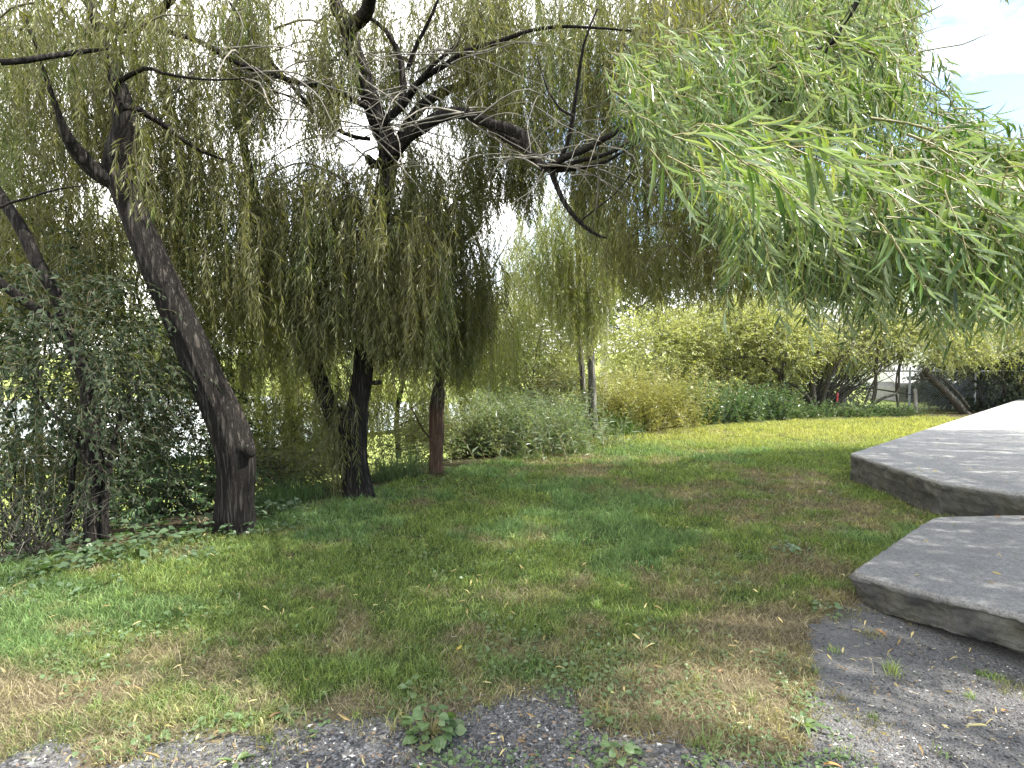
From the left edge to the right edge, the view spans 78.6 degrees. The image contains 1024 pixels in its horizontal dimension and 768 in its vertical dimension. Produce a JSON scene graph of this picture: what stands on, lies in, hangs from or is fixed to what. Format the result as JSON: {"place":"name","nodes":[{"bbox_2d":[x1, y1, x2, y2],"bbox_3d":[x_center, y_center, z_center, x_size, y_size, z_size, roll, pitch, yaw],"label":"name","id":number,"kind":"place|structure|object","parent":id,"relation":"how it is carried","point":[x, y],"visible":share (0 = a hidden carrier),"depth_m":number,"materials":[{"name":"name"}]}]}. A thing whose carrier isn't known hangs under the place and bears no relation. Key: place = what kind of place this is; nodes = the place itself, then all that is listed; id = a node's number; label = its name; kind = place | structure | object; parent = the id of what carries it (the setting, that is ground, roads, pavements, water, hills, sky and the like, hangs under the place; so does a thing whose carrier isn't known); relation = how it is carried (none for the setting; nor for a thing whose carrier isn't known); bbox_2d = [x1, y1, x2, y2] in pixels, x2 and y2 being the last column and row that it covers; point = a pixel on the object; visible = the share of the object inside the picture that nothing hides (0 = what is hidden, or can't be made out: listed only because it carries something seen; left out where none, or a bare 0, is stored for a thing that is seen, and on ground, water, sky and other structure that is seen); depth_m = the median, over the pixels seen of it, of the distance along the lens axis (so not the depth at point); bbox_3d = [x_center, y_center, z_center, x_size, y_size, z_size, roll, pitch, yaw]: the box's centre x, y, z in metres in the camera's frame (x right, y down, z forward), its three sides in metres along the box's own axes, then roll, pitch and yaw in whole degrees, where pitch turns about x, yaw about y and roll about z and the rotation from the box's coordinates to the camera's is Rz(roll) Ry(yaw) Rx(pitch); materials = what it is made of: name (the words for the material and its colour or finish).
{"place":"outdoors","nodes":[
{"label":"outdoors","id":0,"kind":"place"},
{"bbox_2d":[0,396,480,465],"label":"pond","id":1,"kind":"structure","parent":0,"point":[19,406],"depth_m":25.74,"materials":[{"name":"grey liquid"}]},
{"bbox_2d":[255,471,341,511],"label":"tall grass","id":2,"kind":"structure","parent":0,"point":[286,493],"depth_m":6.80,"materials":[{"name":"green plant"}]},
{"bbox_2d":[0,353,1023,767],"bbox_3d":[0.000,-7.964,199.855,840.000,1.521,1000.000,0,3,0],"label":"ground","id":3,"kind":"structure","parent":0,"point":[574,609],"depth_m":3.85,"materials":[{"name":"green plant"}]},
{"bbox_2d":[0,319,78,386],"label":"tree","id":4,"kind":"object","parent":3,"relation":"on","point":[29,356],"visible":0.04,"depth_m":51.32,"materials":[{"name":"green plant"}]},
{"bbox_2d":[42,543,95,562],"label":"weed","id":5,"kind":"object","parent":3,"relation":"on","point":[80,550],"visible":0.57,"depth_m":4.91,"materials":[{"name":"green plant"}]},
{"bbox_2d":[0,440,139,561],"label":"shrub","id":6,"kind":"object","parent":3,"relation":"on","point":[27,540],"visible":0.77,"depth_m":4.94,"materials":[{"name":"green plant"}]},
{"bbox_2d":[0,320,145,548],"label":"bank bush","id":7,"kind":"object","parent":3,"relation":"on","point":[27,480],"visible":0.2,"depth_m":7.52,"materials":[{"name":"green plant"}]},
{"bbox_2d":[0,161,156,499],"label":"background willow","id":8,"kind":"object","parent":3,"relation":"on","point":[4,252],"visible":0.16,"depth_m":6.79,"materials":[{"name":"green plant"}]},
{"bbox_2d":[112,308,178,382],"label":"tree","id":9,"kind":"object","parent":3,"relation":"on","point":[151,352],"visible":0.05,"depth_m":54.20,"materials":[{"name":"green plant"}]},
{"bbox_2d":[0,0,298,535],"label":"willow tree","id":10,"kind":"object","parent":3,"relation":"on","point":[127,179],"visible":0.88,"depth_m":5.67,"materials":[{"name":"green plant"}]},
{"bbox_2d":[0,48,298,549],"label":"thicket tree","id":11,"kind":"object","parent":3,"relation":"on","point":[88,440],"visible":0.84,"depth_m":5.24,"materials":[{"name":"green plant"}]},
{"bbox_2d":[31,337,279,535],"bbox_3d":[-4.641,0.790,8.278,2.742,2.881,2.386,0,3,0],"label":"bank bush","id":12,"kind":"object","parent":3,"relation":"on","point":[186,430],"visible":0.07,"depth_m":8.11,"materials":[{"name":"green plant"}]},
{"bbox_2d":[82,181,242,490],"bbox_3d":[-5.000,-0.719,8.897,2.182,5.116,3.995,-2,4,-33],"label":"background willow","id":13,"kind":"object","parent":3,"relation":"on","point":[153,310],"visible":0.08,"depth_m":8.02,"materials":[{"name":"green plant"}]},
{"bbox_2d":[60,425,281,531],"bbox_3d":[-3.608,1.187,6.610,2.113,1.496,1.612,0,3,0],"label":"shrub","id":14,"kind":"object","parent":3,"relation":"on","point":[161,479],"visible":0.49,"depth_m":6.53,"materials":[{"name":"green plant"}]},
{"bbox_2d":[0,469,449,609],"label":"ground cover","id":15,"kind":"object","parent":3,"relation":"on","point":[99,543],"visible":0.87,"depth_m":5.04,"materials":[{"name":"green plant"}]},
{"bbox_2d":[214,305,306,388],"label":"tree","id":16,"kind":"object","parent":3,"relation":"on","point":[247,352],"visible":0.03,"depth_m":50.86,"materials":[{"name":"green plant"}]},
{"bbox_2d":[196,380,329,496],"bbox_3d":[-3.676,0.978,9.500,2.373,2.216,2.255,0,3,0],"label":"bank bush","id":17,"kind":"object","parent":3,"relation":"on","point":[268,408],"visible":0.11,"depth_m":9.29,"materials":[{"name":"green plant"}]},
{"bbox_2d":[223,214,348,483],"bbox_3d":[-3.615,-0.633,10.414,2.298,5.062,4.822,-1,3,-23],"label":"background willow","id":18,"kind":"object","parent":3,"relation":"on","point":[293,394],"visible":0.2,"depth_m":9.36,"materials":[{"name":"green plant"}]},
{"bbox_2d":[193,426,384,500],"bbox_3d":[-2.698,1.110,7.827,2.364,1.146,1.891,-2,4,-36],"label":"shrub","id":19,"kind":"object","parent":3,"relation":"on","point":[297,461],"visible":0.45,"depth_m":7.70,"materials":[{"name":"green plant"}]},
{"bbox_2d":[275,703,304,724],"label":"weed","id":20,"kind":"object","parent":3,"relation":"on","point":[285,716],"visible":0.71,"depth_m":2.77,"materials":[{"name":"green plant"}]},
{"bbox_2d":[260,335,394,391],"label":"tree","id":21,"kind":"object","parent":3,"relation":"on","point":[351,370],"visible":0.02,"depth_m":46.65,"materials":[{"name":"green plant"}]},
{"bbox_2d":[348,341,455,459],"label":"background willow","id":22,"kind":"object","parent":3,"relation":"on","point":[378,400],"visible":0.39,"depth_m":9.81,"materials":[{"name":"green plant"}]},
{"bbox_2d":[367,439,448,483],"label":"tall grass","id":23,"kind":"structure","parent":3,"relation":"on","point":[390,471],"depth_m":8.05,"materials":[{"name":"green plant"}]},
{"bbox_2d":[397,673,439,702],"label":"weed","id":24,"kind":"object","parent":3,"relation":"on","point":[403,685],"visible":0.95,"depth_m":2.97,"materials":[{"name":"green plant"}]},
{"bbox_2d":[367,400,522,467],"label":"shrub","id":25,"kind":"object","parent":3,"relation":"on","point":[401,442],"visible":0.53,"depth_m":9.49,"materials":[{"name":"green plant"}]},
{"bbox_2d":[394,165,512,476],"bbox_3d":[-0.901,-0.767,8.469,1.864,4.117,1.903,0,3,0],"label":"willow tree","id":26,"kind":"object","parent":3,"relation":"on","point":[435,436],"visible":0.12,"depth_m":8.09,"materials":[{"name":"green plant"}]},
{"bbox_2d":[24,438,908,761],"bbox_3d":[2.473,1.216,7.857,6.315,0.121,13.666,2,4,36],"label":"ground cover","id":27,"kind":"object","parent":3,"relation":"on","point":[236,714],"visible":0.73,"depth_m":3.43,"materials":[{"name":"green plant"}]},
{"bbox_2d":[431,191,527,434],"bbox_3d":[-0.725,-1.341,12.293,2.673,5.142,3.004,0,3,0],"label":"background willow","id":28,"kind":"object","parent":3,"relation":"on","point":[487,381],"visible":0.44,"depth_m":11.89,"materials":[{"name":"green plant"}]},
{"bbox_2d":[0,460,1018,767],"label":"dry thatch","id":29,"kind":"object","parent":3,"relation":"on","point":[30,704],"visible":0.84,"depth_m":3.18,"materials":[{"name":"beige plant"}]},
{"bbox_2d":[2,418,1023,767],"bbox_3d":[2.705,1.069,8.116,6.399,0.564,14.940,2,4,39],"label":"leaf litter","id":30,"kind":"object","parent":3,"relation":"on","point":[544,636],"visible":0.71,"depth_m":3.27,"materials":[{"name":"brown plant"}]},
{"bbox_2d":[494,272,561,395],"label":"tree","id":31,"kind":"object","parent":3,"relation":"on","point":[514,301],"visible":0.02,"depth_m":41.65,"materials":[{"name":"green plant"}]},
{"bbox_2d":[407,379,650,463],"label":"tall grass","id":32,"kind":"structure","parent":3,"relation":"on","point":[539,428],"depth_m":9.90,"materials":[{"name":"green plant"}]},
{"bbox_2d":[473,284,612,417],"bbox_3d":[0.454,-0.475,13.883,3.592,3.651,3.648,0,3,0],"label":"shrub","id":33,"kind":"object","parent":3,"relation":"on","point":[535,346],"visible":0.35,"depth_m":13.30,"materials":[{"name":"green plant"}]},
{"bbox_2d":[79,0,1008,500],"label":"willow tree","id":34,"kind":"object","parent":3,"relation":"on","point":[393,274],"visible":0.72,"depth_m":6.45,"materials":[{"name":"green plant"}]},
{"bbox_2d":[498,216,591,422],"bbox_3d":[0.697,-1.278,12.587,2.030,4.349,1.658,0,3,0],"label":"slim willow","id":35,"kind":"object","parent":3,"relation":"on","point":[581,366],"visible":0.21,"depth_m":12.28,"materials":[{"name":"green plant"}]},
{"bbox_2d":[514,358,612,419],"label":"shrub","id":36,"kind":"object","parent":3,"relation":"on","point":[542,385],"visible":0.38,"depth_m":12.39,"materials":[{"name":"green plant"}]},
{"bbox_2d":[509,172,629,438],"bbox_3d":[1.058,-1.345,11.219,2.301,4.975,2.366,0,3,0],"label":"slim willow","id":37,"kind":"object","parent":3,"relation":"on","point":[570,296],"visible":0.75,"depth_m":10.82,"materials":[{"name":"green plant"}]},
{"bbox_2d":[497,240,687,390],"bbox_3d":[4.120,-3.953,36.810,13.010,9.261,8.152,0,3,0],"label":"tree","id":38,"kind":"object","parent":3,"relation":"on","point":[626,306],"visible":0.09,"depth_m":36.05,"materials":[{"name":"green plant"}]},
{"bbox_2d":[600,256,609,400],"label":"dead tree","id":39,"kind":"object","parent":3,"relation":"on","point":[601,361],"visible":0.02,"depth_m":20.87,"materials":[{"name":"brown wood"}]},
{"bbox_2d":[631,618,660,639],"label":"weed","id":40,"kind":"object","parent":3,"relation":"on","point":[647,631],"visible":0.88,"depth_m":3.58,"materials":[{"name":"green plant"}]},
{"bbox_2d":[599,206,732,371],"bbox_3d":[9.724,-5.279,38.894,11.086,12.465,11.510,-2,3,-31],"label":"tree","id":41,"kind":"object","parent":3,"relation":"on","point":[669,312],"visible":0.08,"depth_m":38.67,"materials":[{"name":"green plant"}]},
{"bbox_2d":[661,679,711,699],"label":"weed","id":42,"kind":"object","parent":3,"relation":"on","point":[690,692],"visible":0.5,"depth_m":2.96,"materials":[{"name":"green plant"}]},
{"bbox_2d":[677,624,698,634],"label":"weed","id":43,"kind":"object","parent":3,"relation":"on","point":[696,630],"visible":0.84,"depth_m":3.58,"materials":[{"name":"green plant"}]},
{"bbox_2d":[595,349,807,410],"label":"shrub","id":44,"kind":"object","parent":3,"relation":"on","point":[662,367],"visible":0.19,"depth_m":15.36,"materials":[{"name":"green plant"}]},
{"bbox_2d":[666,237,754,377],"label":"tree","id":45,"kind":"object","parent":3,"relation":"on","point":[710,301],"visible":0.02,"depth_m":37.73,"materials":[{"name":"green plant"}]},
{"bbox_2d":[594,291,843,409],"bbox_3d":[5.257,-0.943,16.755,6.563,3.823,3.924,0,3,0],"label":"flowering shrub","id":46,"kind":"object","parent":3,"relation":"on","point":[750,335],"visible":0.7,"depth_m":15.90,"materials":[{"name":"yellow plant"}]},
{"bbox_2d":[646,366,815,425],"bbox_3d":[5.056,0.272,14.682,4.700,1.403,1.981,-1,3,-21],"label":"nettle patch","id":47,"kind":"object","parent":3,"relation":"on","point":[753,407],"visible":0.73,"depth_m":14.49,"materials":[{"name":"green plant"}]},
{"bbox_2d":[697,346,872,407],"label":"hedge","id":48,"kind":"object","parent":3,"relation":"on","point":[857,390],"visible":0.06,"depth_m":18.78,"materials":[{"name":"green plant"}]},
{"bbox_2d":[770,539,803,555],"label":"weed","id":49,"kind":"object","parent":3,"relation":"on","point":[793,547],"visible":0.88,"depth_m":5.04,"materials":[{"name":"green plant"}]},
{"bbox_2d":[719,255,862,314],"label":"tree","id":50,"kind":"object","parent":3,"relation":"on","point":[772,298],"visible":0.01,"depth_m":41.64,"materials":[{"name":"green plant"}]},
{"bbox_2d":[595,0,1023,373],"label":"willow tree","id":51,"kind":"object","parent":3,"relation":"on","point":[936,223],"visible":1,"depth_m":2.43,"materials":[{"name":"green plant"}]},
{"bbox_2d":[809,599,842,618],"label":"weed","id":52,"kind":"object","parent":3,"relation":"on","point":[835,605],"visible":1,"depth_m":3.86,"materials":[{"name":"green plant"}]},
{"bbox_2d":[789,397,946,419],"bbox_3d":[8.474,0.598,15.575,5.142,0.588,1.240,0,3,-3],"label":"weed strip","id":53,"kind":"object","parent":3,"relation":"on","point":[876,411],"visible":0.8,"depth_m":15.59,"materials":[{"name":"green plant"}]},
{"bbox_2d":[769,285,1000,412],"bbox_3d":[9.807,-1.103,16.920,5.960,4.005,3.458,0,3,0],"label":"flowering shrub","id":54,"kind":"object","parent":3,"relation":"on","point":[844,359],"visible":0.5,"depth_m":16.18,"materials":[{"name":"green plant"}]},
{"bbox_2d":[859,357,913,410],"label":"fallen branch","id":55,"kind":"object","parent":3,"relation":"on","point":[890,395],"visible":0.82,"depth_m":16.36,"materials":[{"name":"brown plant"}]},
{"bbox_2d":[762,307,1021,385],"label":"house","id":56,"kind":"structure","parent":3,"relation":"on","point":[881,376],"depth_m":30.02,"materials":[{"name":"white glass"}]},
{"bbox_2d":[907,346,932,364],"bbox_3d":[19.509,-1.360,29.918,1.200,1.050,0.096,0,3,0],"label":"window","id":57,"kind":"structure","parent":56,"relation":"in","point":[918,346],"depth_m":29.88,"materials":[{"name":"glass"}]},
{"bbox_2d":[768,367,1023,410],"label":"chain link fence","id":58,"kind":"object","parent":3,"relation":"on","point":[918,371],"visible":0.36,"depth_m":17.00,"materials":[{"name":"metal"}]},
{"bbox_2d":[913,389,917,412],"bbox_3d":[10.807,0.492,16.754,0.110,0.742,0.100,0,3,0],"label":"wooden post","id":59,"kind":"object","parent":3,"relation":"on","point":[915,398],"visible":0.73,"depth_m":16.71,"materials":[{"name":"grey wood"}]},
{"bbox_2d":[850,399,1023,516],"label":"concrete slab","id":60,"kind":"structure","parent":3,"relation":"on","point":[980,486],"depth_m":7.22,"materials":[{"name":"grey concrete"}]},
{"bbox_2d":[919,368,970,413],"bbox_3d":[11.422,0.293,16.456,1.480,1.453,0.256,0,3,0],"label":"leaning trunk","id":61,"kind":"object","parent":3,"relation":"on","point":[950,396],"visible":0.93,"depth_m":16.38,"materials":[{"name":"brown plant"}]},
{"bbox_2d":[902,342,1023,405],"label":"hedge","id":62,"kind":"object","parent":3,"relation":"on","point":[918,365],"visible":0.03,"depth_m":19.06,"materials":[{"name":"green plant"}]},
{"bbox_2d":[904,349,1023,411],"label":"shrub","id":63,"kind":"object","parent":3,"relation":"on","point":[986,402],"visible":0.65,"depth_m":17.07,"materials":[{"name":"green plant"}]},
{"bbox_2d":[914,288,1023,407],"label":"flowering shrub","id":64,"kind":"object","parent":3,"relation":"on","point":[1002,352],"visible":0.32,"depth_m":16.78,"materials":[{"name":"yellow plant"}]},
{"bbox_2d":[0,601,1023,767],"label":"gravel path","id":65,"kind":"structure","parent":0,"point":[842,636],"depth_m":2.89,"materials":[{"name":"grey gravel"}]},
{"bbox_2d":[215,751,256,767],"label":"weed","id":66,"kind":"object","parent":65,"relation":"on","point":[235,765],"visible":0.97,"depth_m":2.47,"materials":[{"name":"green plant"}]},
{"bbox_2d":[398,703,466,753],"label":"weed","id":67,"kind":"object","parent":65,"relation":"on","point":[439,742],"visible":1,"depth_m":2.62,"materials":[{"name":"green plant"}]},
{"bbox_2d":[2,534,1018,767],"bbox_3d":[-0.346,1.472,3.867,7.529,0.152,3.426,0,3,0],"label":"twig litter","id":68,"kind":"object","parent":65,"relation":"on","point":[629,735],"visible":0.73,"depth_m":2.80,"materials":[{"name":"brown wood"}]},
{"bbox_2d":[295,646,879,767],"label":"ground cover","id":69,"kind":"object","parent":65,"relation":"on","point":[451,760],"visible":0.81,"depth_m":2.65,"materials":[{"name":"green plant"}]},
{"bbox_2d":[581,709,619,740],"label":"weed","id":70,"kind":"object","parent":65,"relation":"on","point":[588,723],"visible":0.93,"depth_m":2.68,"materials":[{"name":"green plant"}]},
{"bbox_2d":[596,740,646,767],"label":"weed","id":71,"kind":"object","parent":65,"relation":"on","point":[630,747],"visible":0.99,"depth_m":2.44,"materials":[{"name":"green plant"}]},
{"bbox_2d":[786,710,835,738],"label":"weed","id":72,"kind":"object","parent":65,"relation":"on","point":[807,724],"visible":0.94,"depth_m":2.72,"materials":[{"name":"green plant"}]},
{"bbox_2d":[824,761,842,767],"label":"fallen leaf","id":73,"kind":"object","parent":65,"relation":"on","point":[832,763],"visible":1,"depth_m":2.45,"materials":[{"name":"yellow plant"}]},
{"bbox_2d":[849,515,1023,654],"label":"concrete slab","id":74,"kind":"structure","parent":65,"relation":"on","point":[948,562],"depth_m":3.99,"materials":[{"name":"grey concrete"}]},
{"bbox_2d":[0,0,1023,354],"label":"sky","id":75,"kind":"structure","parent":0,"point":[994,61],"materials":[{"name":"white"}]},
{"bbox_2d":[597,408,715,436],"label":"tall grass","id":76,"kind":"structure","parent":0,"point":[631,426],"depth_m":12.28,"materials":[{"name":"green plant"}]},
{"bbox_2d":[585,358,731,434],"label":"tall grass","id":77,"kind":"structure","parent":0,"point":[665,407],"depth_m":12.81,"materials":[{"name":"plant"}]},
{"bbox_2d":[867,365,957,400],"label":"shed","id":78,"kind":"structure","parent":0,"point":[887,386],"depth_m":20.95,"materials":[{"name":"white"}]}
]}

